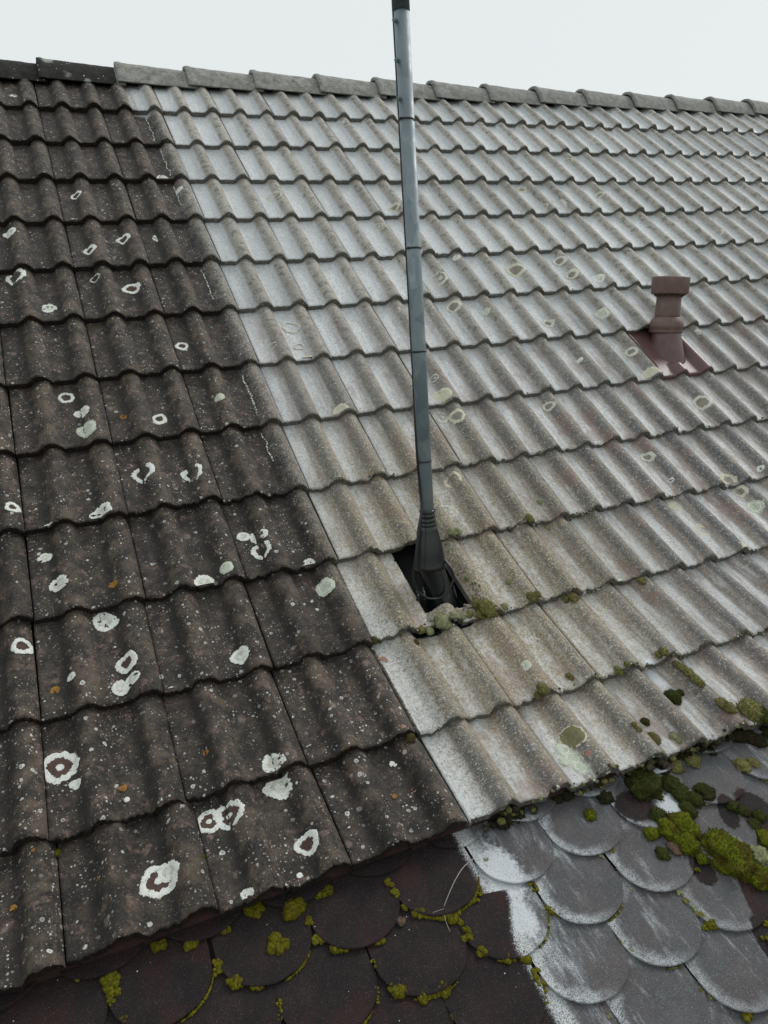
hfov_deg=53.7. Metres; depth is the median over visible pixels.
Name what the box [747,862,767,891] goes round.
moss cushion
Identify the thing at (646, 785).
moss cushion
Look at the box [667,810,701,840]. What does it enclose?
moss cushion
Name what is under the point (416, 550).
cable
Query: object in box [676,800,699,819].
moss cushion
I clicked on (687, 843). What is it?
moss cushion
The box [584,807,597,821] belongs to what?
moss cushion
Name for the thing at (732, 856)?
moss cushion
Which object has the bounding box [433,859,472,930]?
dry stalk
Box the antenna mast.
[392,0,433,602]
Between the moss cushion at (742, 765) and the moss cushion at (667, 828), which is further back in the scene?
the moss cushion at (742, 765)
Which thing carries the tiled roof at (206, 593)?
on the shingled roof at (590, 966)
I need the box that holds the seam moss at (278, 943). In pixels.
[74,779,767,1023]
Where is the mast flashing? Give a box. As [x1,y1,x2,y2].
[411,509,473,638]
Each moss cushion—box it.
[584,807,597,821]
[623,767,665,802]
[643,826,661,841]
[654,845,671,860]
[656,816,677,841]
[660,774,681,792]
[665,840,682,856]
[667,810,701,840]
[672,831,703,856]
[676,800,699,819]
[692,782,716,800]
[698,826,756,882]
[726,798,739,811]
[733,757,752,774]
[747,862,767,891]
[750,845,767,864]
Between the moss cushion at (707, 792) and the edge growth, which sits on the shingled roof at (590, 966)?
the moss cushion at (707, 792)
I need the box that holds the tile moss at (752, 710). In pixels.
[54,500,767,858]
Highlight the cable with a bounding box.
[391,0,454,599]
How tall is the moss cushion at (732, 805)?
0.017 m
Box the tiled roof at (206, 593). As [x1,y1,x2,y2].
[0,57,767,994]
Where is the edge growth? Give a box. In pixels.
[278,240,767,832]
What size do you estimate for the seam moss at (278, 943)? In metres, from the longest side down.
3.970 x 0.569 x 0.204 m
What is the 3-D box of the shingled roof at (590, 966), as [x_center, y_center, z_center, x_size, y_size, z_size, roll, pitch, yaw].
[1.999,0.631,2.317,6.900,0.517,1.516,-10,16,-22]
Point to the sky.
(695, 49)
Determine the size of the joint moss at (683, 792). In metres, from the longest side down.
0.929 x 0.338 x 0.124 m
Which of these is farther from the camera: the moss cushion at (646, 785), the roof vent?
the roof vent
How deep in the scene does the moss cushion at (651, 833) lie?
1.86 m
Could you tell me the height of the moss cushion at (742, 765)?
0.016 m
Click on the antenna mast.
(403, 58)
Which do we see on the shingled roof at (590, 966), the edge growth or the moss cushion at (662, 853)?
the moss cushion at (662, 853)
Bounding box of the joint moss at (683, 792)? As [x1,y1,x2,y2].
[492,725,767,865]
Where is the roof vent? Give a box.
[626,276,713,379]
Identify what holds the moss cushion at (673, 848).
on the shingled roof at (590, 966)
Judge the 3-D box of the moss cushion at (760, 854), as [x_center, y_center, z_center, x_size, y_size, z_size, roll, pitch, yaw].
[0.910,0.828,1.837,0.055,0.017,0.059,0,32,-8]
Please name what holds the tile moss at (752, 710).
on the tiled roof at (206, 593)
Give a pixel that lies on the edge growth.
(508, 814)
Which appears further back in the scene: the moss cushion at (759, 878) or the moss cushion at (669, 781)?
the moss cushion at (669, 781)
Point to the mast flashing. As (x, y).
(430, 565)
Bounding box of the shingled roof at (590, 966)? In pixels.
[0,724,767,1023]
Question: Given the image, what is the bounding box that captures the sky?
[0,0,767,101]

